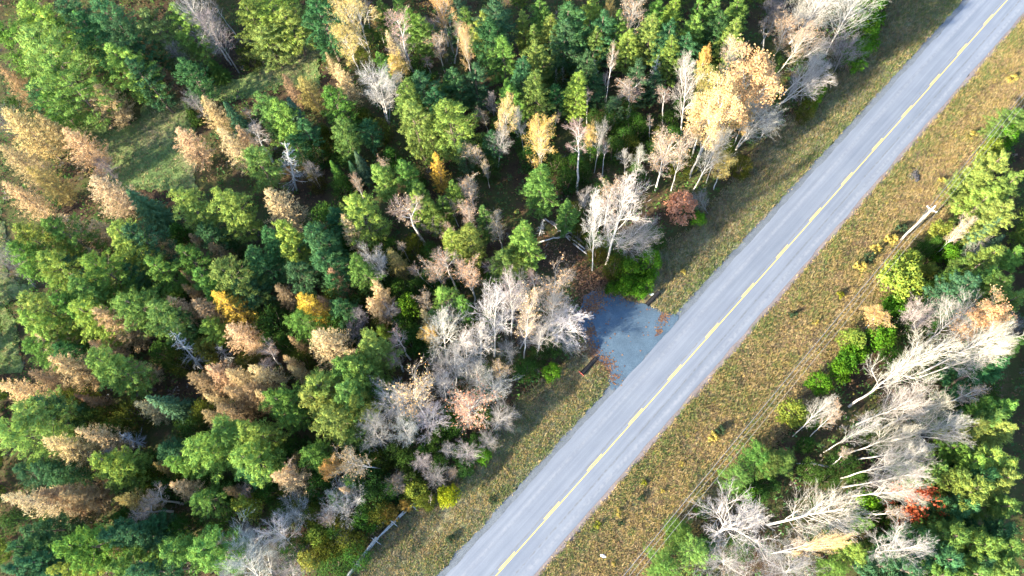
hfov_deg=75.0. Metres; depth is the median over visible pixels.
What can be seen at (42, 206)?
larch tree
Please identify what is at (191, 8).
bare tree
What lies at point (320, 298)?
larch tree
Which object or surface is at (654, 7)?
pine tree
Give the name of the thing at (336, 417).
pine tree
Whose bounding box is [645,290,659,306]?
culvert pipe
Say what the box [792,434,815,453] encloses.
cedar tree
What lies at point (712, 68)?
cedar tree
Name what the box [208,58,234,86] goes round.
spruce tree
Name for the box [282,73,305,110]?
larch tree
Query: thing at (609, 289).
bush
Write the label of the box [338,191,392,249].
pine tree
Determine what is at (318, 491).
cedar tree
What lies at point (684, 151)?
hardwood tree
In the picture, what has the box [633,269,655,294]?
bush
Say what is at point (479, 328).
bare tree
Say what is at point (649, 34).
pine tree
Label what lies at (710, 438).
weed clump
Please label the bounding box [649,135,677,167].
cedar tree
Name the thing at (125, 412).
cedar tree
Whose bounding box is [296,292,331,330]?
larch tree
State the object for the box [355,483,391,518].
cedar tree
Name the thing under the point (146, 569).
pine tree
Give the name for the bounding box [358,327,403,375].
pine tree
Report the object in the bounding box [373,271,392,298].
cedar tree
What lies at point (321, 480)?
cedar tree
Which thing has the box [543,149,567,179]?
cedar tree
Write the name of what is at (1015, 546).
pine tree
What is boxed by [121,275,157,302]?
pine tree
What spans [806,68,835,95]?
cedar tree
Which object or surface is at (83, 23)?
pine tree
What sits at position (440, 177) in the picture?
larch tree
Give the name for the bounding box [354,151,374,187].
spruce tree
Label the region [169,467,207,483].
cedar tree
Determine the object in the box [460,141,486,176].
hardwood tree
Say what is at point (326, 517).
birch tree
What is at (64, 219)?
larch tree
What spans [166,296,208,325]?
larch tree
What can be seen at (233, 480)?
cedar tree
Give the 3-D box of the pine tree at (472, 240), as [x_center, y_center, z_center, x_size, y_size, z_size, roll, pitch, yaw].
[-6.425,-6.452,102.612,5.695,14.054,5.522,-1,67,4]
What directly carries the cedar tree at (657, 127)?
on the ground at (154, 436)
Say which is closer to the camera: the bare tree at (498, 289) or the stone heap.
the bare tree at (498, 289)
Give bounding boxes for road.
[445,0,1023,575]
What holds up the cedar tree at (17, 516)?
on the ground at (154, 436)
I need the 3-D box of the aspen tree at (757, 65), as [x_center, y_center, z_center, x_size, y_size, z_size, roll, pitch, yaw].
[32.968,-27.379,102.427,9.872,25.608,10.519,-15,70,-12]
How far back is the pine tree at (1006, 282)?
88.44 m
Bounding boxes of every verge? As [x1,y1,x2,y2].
[343,0,960,575]
[544,20,1023,575]
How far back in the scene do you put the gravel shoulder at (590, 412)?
105.65 m
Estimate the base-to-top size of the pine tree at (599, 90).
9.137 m
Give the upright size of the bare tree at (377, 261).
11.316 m
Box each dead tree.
[118,426,145,448]
[170,333,211,368]
[214,345,234,361]
[279,141,306,196]
[535,219,544,235]
[648,55,660,83]
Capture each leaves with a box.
[0,0,1023,575]
[529,215,670,388]
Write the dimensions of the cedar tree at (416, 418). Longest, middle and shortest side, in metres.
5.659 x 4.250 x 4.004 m
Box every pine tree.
[0,18,63,87]
[0,412,81,469]
[0,545,81,575]
[4,238,76,296]
[4,531,71,560]
[8,384,90,442]
[11,221,87,281]
[12,457,65,489]
[13,0,89,71]
[14,18,108,114]
[15,290,90,346]
[15,307,86,351]
[18,539,90,575]
[19,79,73,122]
[19,511,85,546]
[21,330,72,371]
[29,455,82,486]
[32,393,96,426]
[35,51,123,133]
[35,91,87,132]
[36,249,100,292]
[40,212,114,263]
[45,556,107,575]
[47,290,111,329]
[50,338,93,373]
[51,521,139,575]
[52,0,110,56]
[52,462,96,489]
[59,254,111,285]
[67,274,133,320]
[68,294,136,348]
[69,11,130,80]
[77,247,152,303]
[84,344,159,401]
[85,0,162,68]
[87,444,155,489]
[94,516,151,550]
[99,446,158,504]
[100,15,170,86]
[102,42,168,106]
[103,544,168,575]
[106,217,169,277]
[107,283,178,338]
[113,517,172,551]
[120,219,182,268]
[120,259,162,299]
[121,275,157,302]
[123,557,190,575]
[125,56,178,113]
[129,33,178,88]
[133,526,176,557]
[135,6,197,71]
[143,254,196,299]
[143,506,185,537]
[145,295,201,350]
[155,435,196,469]
[157,532,217,573]
[162,2,217,66]
[162,307,204,344]
[162,455,212,480]
[166,186,226,246]
[171,56,220,107]
[175,243,220,290]
[181,431,238,483]
[185,480,236,521]
[186,522,250,575]
[191,266,238,309]
[195,220,238,258]
[198,313,236,348]
[206,184,264,243]
[207,254,272,312]
[210,412,265,457]
[228,438,291,488]
[229,274,276,314]
[234,0,279,59]
[234,142,288,193]
[234,417,291,456]
[234,456,271,492]
[243,20,298,72]
[244,244,288,291]
[251,0,310,49]
[251,90,290,141]
[258,380,317,434]
[261,226,303,269]
[264,97,309,152]
[266,1,317,55]
[271,219,313,271]
[281,256,328,296]
[282,132,312,166]
[282,308,330,346]
[295,118,326,157]
[298,382,346,425]
[298,436,340,476]
[300,0,349,61]
[300,221,349,273]
[301,366,351,417]
[308,398,364,451]
[309,244,352,288]
[319,84,360,133]
[324,206,354,240]
[324,270,354,300]
[328,296,360,329]
[328,348,379,396]
[328,488,350,512]
[331,118,365,163]
[333,373,375,423]
[337,471,366,504]
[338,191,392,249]
[343,420,378,456]
[347,252,385,298]
[347,351,390,400]
[348,389,385,426]
[356,118,383,155]
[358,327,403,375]
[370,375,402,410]
[371,162,399,204]
[372,52,399,96]
[373,0,401,48]
[390,0,417,48]
[392,76,435,138]
[394,158,423,199]
[397,100,439,160]
[398,6,430,63]
[408,179,431,205]
[408,189,429,232]
[409,13,438,66]
[411,69,443,125]
[412,118,446,164]
[421,197,448,237]
[422,86,462,132]
[425,98,486,163]
[426,308,446,331]
[432,285,460,320]
[436,194,456,230]
[439,73,458,103]
[440,66,479,114]
[441,227,472,266]
[444,0,475,48]
[444,180,465,212]
[453,5,480,59]
[453,139,478,174]
[454,222,488,267]
[455,295,477,327]
[462,62,493,115]
[467,17,511,77]
[468,10,492,63]
[472,0,518,62]
[476,205,496,246]
[481,129,507,167]
[483,35,520,94]
[485,248,521,288]
[495,78,521,118]
[498,83,532,132]
[501,243,533,279]
[507,219,545,275]
[510,55,531,102]
[512,9,535,56]
[517,69,555,126]
[519,38,555,90]
[521,162,560,220]
[526,23,543,65]
[527,0,555,43]
[536,13,561,65]
[542,18,581,79]
[545,83,567,120]
[546,1,595,72]
[554,199,580,237]
[560,70,588,124]
[566,49,605,103]
[569,133,592,160]
[574,0,602,48]
[580,9,618,68]
[582,75,611,110]
[583,25,605,69]
[600,95,629,126]
[602,10,629,65]
[613,28,641,77]
[622,58,650,112]
[631,12,662,70]
[640,0,667,43]
[641,541,683,575]
[644,70,666,107]
[645,17,681,81]
[652,34,681,87]
[658,0,683,40]
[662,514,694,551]
[664,531,721,575]
[668,32,697,85]
[677,12,704,58]
[682,0,703,40]
[686,44,712,81]
[693,10,731,61]
[699,0,720,42]
[711,16,743,71]
[712,0,748,50]
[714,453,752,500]
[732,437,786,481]
[747,444,786,480]
[765,448,795,479]
[814,550,851,575]
[833,540,867,567]
[848,516,875,534]
[850,541,926,575]
[875,524,939,558]
[891,540,965,573]
[895,473,939,491]
[896,459,948,483]
[899,515,972,558]
[908,501,942,521]
[914,295,959,328]
[914,468,996,521]
[915,437,969,463]
[915,492,980,522]
[916,270,982,327]
[918,560,955,575]
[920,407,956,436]
[922,467,972,500]
[927,565,973,575]
[928,412,990,446]
[932,448,991,472]
[937,349,1011,402]
[938,168,985,206]
[938,516,1008,572]
[939,253,976,282]
[946,265,998,302]
[948,148,1010,202]
[949,441,1010,471]
[949,464,1002,486]
[950,186,1002,232]
[950,270,1014,324]
[951,244,1007,282]
[954,198,1018,246]
[955,408,1008,435]
[956,394,1019,417]
[956,547,997,572]
[957,557,993,575]
[960,314,1015,353]
[961,515,1021,540]
[963,491,1023,521]
[964,169,1023,222]
[964,420,1018,449]
[965,287,1023,326]
[976,335,1023,362]
[978,106,1023,145]
[978,556,1020,575]
[983,244,1023,278]
[985,554,1021,575]
[986,534,1023,559]
[987,465,1023,498]
[994,456,1019,484]
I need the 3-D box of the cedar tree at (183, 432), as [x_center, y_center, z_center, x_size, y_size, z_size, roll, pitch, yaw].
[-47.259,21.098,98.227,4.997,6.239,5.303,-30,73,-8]
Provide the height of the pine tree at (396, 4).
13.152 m
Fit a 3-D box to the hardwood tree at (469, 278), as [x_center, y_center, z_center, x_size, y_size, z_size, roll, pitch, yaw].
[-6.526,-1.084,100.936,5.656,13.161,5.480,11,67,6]
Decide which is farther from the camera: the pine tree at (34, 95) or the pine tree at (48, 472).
the pine tree at (34, 95)
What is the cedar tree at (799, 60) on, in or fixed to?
on the ground at (154, 436)
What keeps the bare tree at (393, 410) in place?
on the ground at (154, 436)
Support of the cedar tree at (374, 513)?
on the ground at (154, 436)
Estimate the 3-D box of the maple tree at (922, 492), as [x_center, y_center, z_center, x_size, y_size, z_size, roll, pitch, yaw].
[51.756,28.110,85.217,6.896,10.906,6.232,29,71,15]
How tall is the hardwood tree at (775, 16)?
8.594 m
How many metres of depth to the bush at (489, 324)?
100.92 m
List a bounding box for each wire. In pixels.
[620,91,1022,575]
[624,94,1022,574]
[624,97,1020,575]
[629,102,1020,575]
[638,109,1020,573]
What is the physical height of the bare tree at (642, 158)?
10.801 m
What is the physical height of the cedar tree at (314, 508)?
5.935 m
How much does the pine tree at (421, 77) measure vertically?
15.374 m
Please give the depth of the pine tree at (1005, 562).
75.22 m
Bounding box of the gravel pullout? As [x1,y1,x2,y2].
[578,291,677,389]
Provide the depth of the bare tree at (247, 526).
90.66 m
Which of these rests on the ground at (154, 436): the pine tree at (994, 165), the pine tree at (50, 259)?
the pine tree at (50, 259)
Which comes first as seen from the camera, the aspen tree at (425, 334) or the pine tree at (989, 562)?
the pine tree at (989, 562)
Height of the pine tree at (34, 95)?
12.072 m
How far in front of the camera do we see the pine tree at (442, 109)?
106.68 m
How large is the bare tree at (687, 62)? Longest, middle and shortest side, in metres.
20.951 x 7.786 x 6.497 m
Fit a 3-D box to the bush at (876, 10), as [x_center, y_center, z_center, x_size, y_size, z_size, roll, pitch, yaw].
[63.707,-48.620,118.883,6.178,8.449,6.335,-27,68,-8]
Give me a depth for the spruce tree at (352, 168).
113.30 m
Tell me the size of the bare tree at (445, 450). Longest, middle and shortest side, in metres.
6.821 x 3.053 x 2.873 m
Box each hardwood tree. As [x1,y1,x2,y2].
[281,455,303,481]
[328,442,378,482]
[350,172,362,196]
[377,155,387,167]
[379,353,438,420]
[381,468,410,497]
[390,471,404,490]
[410,287,434,311]
[417,250,450,286]
[422,30,448,68]
[440,299,457,325]
[441,198,458,225]
[441,371,503,434]
[445,466,457,480]
[448,253,482,300]
[457,176,476,206]
[458,188,477,225]
[459,172,479,211]
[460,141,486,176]
[475,108,489,131]
[480,156,489,187]
[485,209,508,248]
[491,357,515,384]
[512,282,544,356]
[528,254,574,321]
[596,173,626,231]
[619,0,647,34]
[648,123,696,190]
[668,127,696,190]
[716,34,746,95]
[761,6,786,43]
[770,11,806,62]
[776,20,826,74]
[784,536,809,546]
[810,398,843,436]
[936,210,977,253]
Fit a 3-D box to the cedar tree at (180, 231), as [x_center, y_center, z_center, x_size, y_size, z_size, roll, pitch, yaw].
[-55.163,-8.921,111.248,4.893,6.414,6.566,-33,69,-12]
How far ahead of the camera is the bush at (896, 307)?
98.45 m
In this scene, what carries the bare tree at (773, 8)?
on the ground at (154, 436)
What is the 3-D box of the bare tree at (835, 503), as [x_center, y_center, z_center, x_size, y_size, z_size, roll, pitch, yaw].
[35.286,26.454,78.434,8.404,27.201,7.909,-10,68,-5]
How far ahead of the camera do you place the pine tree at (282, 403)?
90.35 m
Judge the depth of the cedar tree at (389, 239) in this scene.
106.70 m
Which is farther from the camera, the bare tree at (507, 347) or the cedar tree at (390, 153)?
the cedar tree at (390, 153)
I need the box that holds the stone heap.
[907,167,919,181]
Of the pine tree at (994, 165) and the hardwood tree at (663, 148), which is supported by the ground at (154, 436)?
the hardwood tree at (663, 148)
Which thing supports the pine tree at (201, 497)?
on the ground at (154, 436)
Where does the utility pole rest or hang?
on the verge at (738, 376)
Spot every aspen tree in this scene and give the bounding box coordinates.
[107,547,142,561]
[288,449,306,465]
[318,452,347,481]
[326,0,381,61]
[328,21,368,75]
[371,7,385,48]
[387,47,410,88]
[416,325,442,352]
[423,0,457,52]
[457,24,475,70]
[495,90,519,142]
[522,113,557,168]
[584,120,598,160]
[603,0,616,26]
[682,89,723,156]
[689,67,745,177]
[693,64,723,99]
[695,43,712,87]
[696,33,786,159]
[705,124,728,182]
[712,151,737,189]
[731,104,756,143]
[743,66,784,111]
[770,528,856,556]
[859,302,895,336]
[934,284,1017,349]
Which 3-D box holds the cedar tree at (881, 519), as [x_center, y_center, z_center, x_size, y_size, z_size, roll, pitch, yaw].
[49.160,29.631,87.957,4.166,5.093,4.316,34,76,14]
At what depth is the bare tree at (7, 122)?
119.02 m
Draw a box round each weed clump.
[446,534,454,544]
[487,495,496,505]
[593,520,602,529]
[614,509,622,517]
[617,519,624,527]
[637,494,645,501]
[707,430,718,441]
[715,425,726,434]
[788,311,798,318]
[837,291,844,298]
[852,260,866,273]
[863,252,875,263]
[870,243,881,253]
[882,233,898,247]
[895,224,907,233]
[965,131,977,140]
[1006,74,1018,82]
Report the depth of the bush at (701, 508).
89.21 m
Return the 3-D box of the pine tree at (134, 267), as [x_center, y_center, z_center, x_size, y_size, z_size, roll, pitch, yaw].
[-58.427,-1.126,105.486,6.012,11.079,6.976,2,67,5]
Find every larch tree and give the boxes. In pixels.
[0,66,50,113]
[0,106,71,163]
[0,144,55,187]
[0,377,60,406]
[0,485,89,523]
[1,181,56,221]
[26,164,78,206]
[28,366,76,395]
[35,113,80,154]
[35,331,87,356]
[37,480,112,517]
[41,433,111,471]
[46,353,100,392]
[58,212,113,255]
[58,479,118,516]
[62,127,116,177]
[74,394,110,405]
[75,422,135,454]
[83,394,116,416]
[86,175,140,219]
[86,247,113,270]
[89,339,136,360]
[91,83,137,130]
[91,219,119,246]
[92,303,155,352]
[114,487,163,515]
[127,359,163,384]
[134,400,171,426]
[138,33,179,84]
[149,234,186,264]
[153,460,180,477]
[157,63,184,99]
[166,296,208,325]
[169,477,213,500]
[173,126,215,173]
[181,272,210,297]
[181,284,210,308]
[186,370,229,401]
[188,233,221,260]
[191,297,236,329]
[200,95,233,134]
[201,408,236,429]
[203,393,236,410]
[205,359,240,392]
[208,242,240,269]
[211,290,260,329]
[216,400,261,422]
[217,127,256,176]
[222,486,253,500]
[223,321,265,357]
[223,365,265,389]
[223,383,263,416]
[235,125,264,157]
[242,381,278,413]
[248,364,291,394]
[255,389,284,414]
[263,187,312,233]
[270,462,321,498]
[275,283,299,311]
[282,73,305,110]
[283,355,306,376]
[287,365,310,383]
[288,335,310,353]
[296,75,327,114]
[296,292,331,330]
[307,326,360,374]
[316,295,335,320]
[325,52,338,80]
[327,267,356,298]
[332,63,362,112]
[339,213,372,256]
[339,486,360,497]
[366,297,392,326]
[371,279,398,320]
[385,30,403,69]
[385,247,411,279]
[420,309,438,336]
[429,152,451,194]
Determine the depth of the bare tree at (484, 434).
92.53 m
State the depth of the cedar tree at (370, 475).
92.53 m
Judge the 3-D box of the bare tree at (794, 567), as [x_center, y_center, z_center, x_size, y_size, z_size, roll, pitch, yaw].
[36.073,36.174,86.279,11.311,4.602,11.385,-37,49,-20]
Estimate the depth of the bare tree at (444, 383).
91.95 m
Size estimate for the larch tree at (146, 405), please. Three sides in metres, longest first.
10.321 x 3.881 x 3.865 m
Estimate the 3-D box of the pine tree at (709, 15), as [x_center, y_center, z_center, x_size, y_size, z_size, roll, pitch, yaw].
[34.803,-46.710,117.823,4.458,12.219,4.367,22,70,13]
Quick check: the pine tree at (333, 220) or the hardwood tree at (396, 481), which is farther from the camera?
the pine tree at (333, 220)
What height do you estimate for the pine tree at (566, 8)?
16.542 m
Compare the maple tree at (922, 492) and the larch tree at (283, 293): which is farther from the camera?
the larch tree at (283, 293)
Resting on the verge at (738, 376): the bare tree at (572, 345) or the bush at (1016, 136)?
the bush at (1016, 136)
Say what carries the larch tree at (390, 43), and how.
on the ground at (154, 436)
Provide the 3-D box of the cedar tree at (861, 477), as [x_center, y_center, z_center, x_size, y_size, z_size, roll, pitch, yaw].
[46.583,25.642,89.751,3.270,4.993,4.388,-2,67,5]
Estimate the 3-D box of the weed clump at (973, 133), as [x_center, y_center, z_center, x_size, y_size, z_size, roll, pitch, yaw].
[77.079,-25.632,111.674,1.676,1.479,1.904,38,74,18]
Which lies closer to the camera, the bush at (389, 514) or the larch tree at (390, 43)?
the bush at (389, 514)
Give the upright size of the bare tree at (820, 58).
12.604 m
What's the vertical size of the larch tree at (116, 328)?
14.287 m
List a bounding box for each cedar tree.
[0,95,36,128]
[0,506,44,536]
[39,506,82,531]
[56,382,101,427]
[64,445,102,475]
[71,404,120,437]
[76,336,115,362]
[86,401,128,432]
[93,417,136,448]
[102,277,124,309]
[107,394,157,438]
[110,506,154,523]
[130,447,162,469]
[135,459,170,494]
[135,484,165,501]
[142,272,169,297]
[147,338,187,371]
[147,473,185,504]
[162,273,193,302]
[163,347,199,379]
[165,511,205,538]
[167,221,196,253]
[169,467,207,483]
[170,414,211,443]
[185,322,214,348]
[189,60,213,83]
[189,397,219,426]
[196,469,228,500]
[204,516,237,536]
[212,474,246,502]
[213,238,246,266]
[223,494,253,513]
[235,41,265,72]
[235,351,264,379]
[249,301,297,345]
[254,478,287,507]
[258,323,287,350]
[266,497,302,527]
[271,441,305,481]
[274,333,300,358]
[276,531,309,562]
[277,486,306,503]
[281,432,311,465]
[286,347,317,374]
[286,489,321,519]
[291,298,317,325]
[294,458,314,487]
[297,500,330,529]
[302,137,334,173]
[303,471,339,506]
[305,168,327,195]
[307,462,340,493]
[308,200,348,245]
[312,548,355,575]
[313,533,347,566]
[315,311,355,340]
[317,123,338,149]
[320,287,350,306]
[321,133,337,156]
[322,514,349,540]
[327,170,355,201]
[329,141,361,171]
[330,509,358,534]
[331,320,360,350]
[335,525,368,559]
[336,97,367,128]
[338,237,361,268]
[338,450,365,476]
[341,540,374,571]
[347,285,376,311]
[349,449,380,472]
[349,503,382,534]
[352,46,377,76]
[352,431,384,459]
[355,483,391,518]
[356,108,374,128]
[356,464,389,499]
[359,22,384,52]
[363,233,394,263]
[365,498,398,529]
[367,249,394,281]
[368,117,394,148]
[368,313,393,336]
[369,295,397,319]
[370,449,396,473]
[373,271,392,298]
[376,476,404,504]
[378,439,406,463]
[381,54,406,78]
[381,147,400,169]
[382,236,407,264]
[387,276,415,307]
[389,311,416,334]
[394,326,422,359]
[394,446,420,476]
[397,407,424,433]
[400,464,423,486]
[402,233,427,262]
[404,58,432,86]
[405,167,429,192]
[407,323,431,349]
[408,278,429,303]
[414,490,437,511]
[415,268,439,294]
[417,443,435,458]
[419,240,442,267]
[421,72,440,98]
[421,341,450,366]
[422,268,445,295]
[424,433,449,457]
[427,451,450,475]
[432,419,455,442]
[437,270,457,289]
[440,397,464,422]
[442,416,464,439]
[445,265,465,289]
[450,440,470,462]
[453,456,476,480]
[454,114,478,139]
[463,312,487,339]
[464,432,483,456]
[469,263,485,285]
[472,405,494,429]
[473,135,491,164]
[473,153,500,185]
[481,270,500,293]
[490,114,514,142]
[508,363,526,381]
[512,357,540,384]
[513,126,538,158]
[518,144,545,176]
[525,345,549,368]
[534,114,557,140]
[541,69,560,98]
[541,332,566,359]
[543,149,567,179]
[552,167,580,196]
[555,49,579,81]
[560,152,585,178]
[565,200,585,225]
[568,220,587,245]
[575,161,594,186]
[580,227,599,247]
[581,108,604,139]
[582,141,606,168]
[586,244,607,265]
[590,175,616,206]
[596,105,621,135]
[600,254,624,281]
[602,134,627,166]
[603,228,628,257]
[609,125,636,156]
[611,93,637,125]
[618,111,648,141]
[620,134,644,163]
[625,161,649,183]
[630,119,653,143]
[631,70,654,103]
[638,224,660,250]
[642,136,663,165]
[644,228,668,249]
[646,125,664,148]
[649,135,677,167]
[656,109,679,135]
[658,124,686,155]
[667,147,698,182]
[672,93,693,123]
[691,533,719,560]
[696,59,717,86]
[714,55,733,85]
[717,138,735,165]
[721,531,756,563]
[729,154,753,180]
[740,481,771,508]
[754,474,781,499]
[762,50,785,75]
[766,87,779,101]
[783,44,804,69]
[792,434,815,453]
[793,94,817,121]
[794,109,810,125]
[795,456,824,486]
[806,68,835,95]
[808,524,839,555]
[815,466,842,492]
[824,449,860,477]
[839,501,865,531]
[843,465,869,493]
[857,426,892,455]
[862,531,889,550]
[867,495,904,529]
[874,487,903,504]
[877,345,909,371]
[884,457,911,478]
[889,318,917,344]
[892,438,921,461]
[903,290,927,315]
[907,438,938,463]
[909,280,933,303]
[912,243,933,263]
[914,316,946,338]
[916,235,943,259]
[916,350,953,383]
[925,279,946,301]
[940,400,967,416]
[950,340,974,360]
[953,397,989,415]
[959,379,1001,407]
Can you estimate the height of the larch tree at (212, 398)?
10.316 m
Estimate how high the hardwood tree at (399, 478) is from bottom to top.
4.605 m
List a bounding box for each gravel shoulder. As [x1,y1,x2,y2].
[436,0,969,575]
[533,13,1023,575]
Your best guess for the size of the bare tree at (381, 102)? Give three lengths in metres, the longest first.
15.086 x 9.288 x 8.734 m
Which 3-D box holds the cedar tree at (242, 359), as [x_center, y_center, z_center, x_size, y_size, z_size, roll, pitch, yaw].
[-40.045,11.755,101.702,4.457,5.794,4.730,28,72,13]
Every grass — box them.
[0,215,37,374]
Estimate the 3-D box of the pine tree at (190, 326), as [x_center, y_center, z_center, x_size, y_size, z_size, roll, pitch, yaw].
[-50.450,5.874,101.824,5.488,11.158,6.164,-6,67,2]
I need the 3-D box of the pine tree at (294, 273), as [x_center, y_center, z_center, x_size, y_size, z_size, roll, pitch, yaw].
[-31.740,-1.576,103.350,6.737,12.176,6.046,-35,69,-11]
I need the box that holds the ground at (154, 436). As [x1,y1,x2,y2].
[0,0,1023,575]
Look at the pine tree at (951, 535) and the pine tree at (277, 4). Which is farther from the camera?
the pine tree at (277, 4)
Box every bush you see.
[192,334,221,364]
[230,492,265,524]
[297,546,323,573]
[304,521,329,547]
[376,324,392,341]
[379,502,398,524]
[395,291,420,320]
[396,496,413,512]
[402,477,432,506]
[437,483,461,508]
[472,445,492,465]
[473,380,493,402]
[474,362,489,379]
[481,434,496,447]
[482,309,495,329]
[541,362,562,383]
[604,279,619,295]
[613,274,633,296]
[614,255,639,282]
[631,281,647,300]
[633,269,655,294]
[634,246,662,278]
[690,211,706,225]
[693,502,711,521]
[735,486,763,505]
[774,397,812,429]
[803,81,826,109]
[803,370,834,396]
[804,411,827,429]
[826,360,853,385]
[834,326,866,351]
[835,349,859,373]
[838,340,871,363]
[839,36,872,74]
[841,12,879,56]
[849,0,887,28]
[850,485,883,517]
[853,23,881,53]
[865,320,897,354]
[875,256,928,303]
[879,293,912,320]
[891,248,924,271]
[918,262,940,280]
[924,219,954,243]
[928,240,962,266]
[969,151,997,171]
[972,136,1005,161]
[988,122,1020,152]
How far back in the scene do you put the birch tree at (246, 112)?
119.29 m
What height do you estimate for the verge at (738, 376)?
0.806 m
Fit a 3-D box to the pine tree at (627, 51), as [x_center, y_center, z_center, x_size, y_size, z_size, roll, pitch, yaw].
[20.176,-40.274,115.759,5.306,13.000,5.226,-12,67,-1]
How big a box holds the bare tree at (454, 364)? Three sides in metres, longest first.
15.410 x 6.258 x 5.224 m
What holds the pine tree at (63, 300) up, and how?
on the ground at (154, 436)
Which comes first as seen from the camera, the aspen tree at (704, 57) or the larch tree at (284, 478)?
the larch tree at (284, 478)
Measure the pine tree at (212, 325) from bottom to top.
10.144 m
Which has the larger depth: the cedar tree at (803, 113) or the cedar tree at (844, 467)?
the cedar tree at (803, 113)
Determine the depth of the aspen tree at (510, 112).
103.73 m
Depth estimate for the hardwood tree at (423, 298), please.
99.58 m
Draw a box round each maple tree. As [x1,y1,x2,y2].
[663,189,697,225]
[883,481,947,526]
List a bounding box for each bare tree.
[0,101,27,140]
[0,241,35,287]
[89,156,121,186]
[163,39,189,63]
[172,0,231,64]
[181,88,211,121]
[190,0,239,72]
[213,508,275,575]
[228,520,257,544]
[235,517,259,545]
[237,531,293,575]
[253,510,302,547]
[261,541,319,575]
[273,489,312,530]
[303,159,320,188]
[320,472,372,527]
[332,517,349,544]
[338,320,362,345]
[350,307,369,329]
[355,60,403,124]
[357,243,388,280]
[357,407,401,454]
[370,377,410,426]
[376,69,403,122]
[379,299,400,323]
[383,403,418,447]
[384,29,417,71]
[399,394,449,444]
[410,449,435,474]
[419,303,468,365]
[422,213,442,237]
[422,461,450,488]
[423,367,456,400]
[424,349,457,387]
[440,339,474,387]
[440,441,458,456]
[448,321,488,377]
[451,438,483,466]
[457,367,524,404]
[459,355,493,389]
[461,315,501,368]
[465,278,515,356]
[478,424,501,451]
[482,90,499,114]
[482,259,503,278]
[488,121,511,166]
[491,398,521,435]
[497,336,518,364]
[499,265,527,335]
[499,267,531,325]
[508,106,527,150]
[514,318,544,348]
[520,315,560,350]
[530,290,572,334]
[534,296,593,347]
[552,331,588,357]
[572,186,592,210]
[581,186,611,270]
[590,115,610,172]
[595,168,651,264]
[613,208,662,260]
[616,148,631,174]
[630,144,649,183]
[668,50,705,138]
[676,534,761,575]
[687,477,782,572]
[692,187,712,214]
[693,121,735,190]
[735,88,789,149]
[747,533,827,575]
[754,108,782,137]
[758,0,788,23]
[766,478,880,551]
[775,56,838,107]
[779,0,825,31]
[780,48,827,96]
[788,0,851,43]
[792,394,838,436]
[799,34,832,60]
[818,0,886,52]
[823,27,870,72]
[823,414,882,452]
[840,439,943,479]
[843,446,936,502]
[846,474,931,510]
[848,321,976,407]
[849,418,925,454]
[853,379,937,431]
[859,431,940,466]
[860,517,939,575]
[876,378,954,437]
[891,404,979,453]
[898,296,938,332]
[917,318,1023,374]
[919,335,1017,383]
[923,287,986,345]
[963,237,990,256]
[1011,310,1023,334]
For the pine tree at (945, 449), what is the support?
on the ground at (154, 436)
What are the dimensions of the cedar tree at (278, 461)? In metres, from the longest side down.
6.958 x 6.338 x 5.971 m
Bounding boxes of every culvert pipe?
[580,357,597,374]
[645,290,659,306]
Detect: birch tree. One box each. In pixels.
[129,491,173,523]
[141,481,183,509]
[209,0,240,41]
[216,537,250,547]
[234,482,256,502]
[241,107,254,124]
[244,119,273,163]
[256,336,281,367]
[257,357,283,378]
[313,502,336,529]
[361,0,373,28]
[385,5,413,72]
[385,192,425,245]
[387,345,406,371]
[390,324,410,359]
[398,240,407,258]
[407,261,431,286]
[421,55,433,73]
[422,16,438,54]
[432,5,449,46]
[432,246,458,289]
[439,220,454,241]
[453,19,467,63]
[454,258,474,293]
[524,267,541,299]
[551,109,561,131]
[562,117,589,192]
[579,86,591,123]
[600,139,609,175]
[601,70,611,101]
[604,41,619,111]
[612,76,649,117]
[629,86,643,116]
[646,113,653,146]
[655,85,672,125]
[758,16,769,52]
[832,446,853,464]
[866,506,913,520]
[920,384,992,413]
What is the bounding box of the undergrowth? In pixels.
[0,0,1023,575]
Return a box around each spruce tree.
[72,10,123,74]
[126,188,179,234]
[145,395,201,426]
[183,102,205,128]
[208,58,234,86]
[223,101,251,135]
[286,97,320,149]
[330,160,354,192]
[348,160,365,187]
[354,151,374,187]
[925,268,960,292]
[944,216,1000,259]
[961,234,1004,265]
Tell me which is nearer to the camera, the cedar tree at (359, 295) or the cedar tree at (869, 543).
the cedar tree at (869, 543)
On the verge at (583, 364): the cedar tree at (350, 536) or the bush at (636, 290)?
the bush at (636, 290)
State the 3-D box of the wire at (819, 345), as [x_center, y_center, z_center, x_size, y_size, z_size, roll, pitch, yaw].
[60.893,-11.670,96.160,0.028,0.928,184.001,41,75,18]
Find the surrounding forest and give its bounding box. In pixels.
[0,0,1023,563]
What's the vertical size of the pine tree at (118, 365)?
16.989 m
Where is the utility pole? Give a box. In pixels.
[900,205,936,240]
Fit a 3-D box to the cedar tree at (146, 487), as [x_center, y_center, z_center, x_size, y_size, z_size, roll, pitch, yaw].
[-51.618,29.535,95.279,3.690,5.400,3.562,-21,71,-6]
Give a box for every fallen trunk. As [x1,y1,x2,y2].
[540,232,569,242]
[549,220,583,243]
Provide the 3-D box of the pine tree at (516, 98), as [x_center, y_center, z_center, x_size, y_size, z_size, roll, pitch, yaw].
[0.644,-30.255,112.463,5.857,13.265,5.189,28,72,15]
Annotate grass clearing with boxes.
[0,209,36,373]
[42,31,341,191]
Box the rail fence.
[347,502,415,575]
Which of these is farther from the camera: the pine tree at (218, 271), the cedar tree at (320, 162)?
the cedar tree at (320, 162)
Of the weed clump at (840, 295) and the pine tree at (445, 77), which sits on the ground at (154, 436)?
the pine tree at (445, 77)

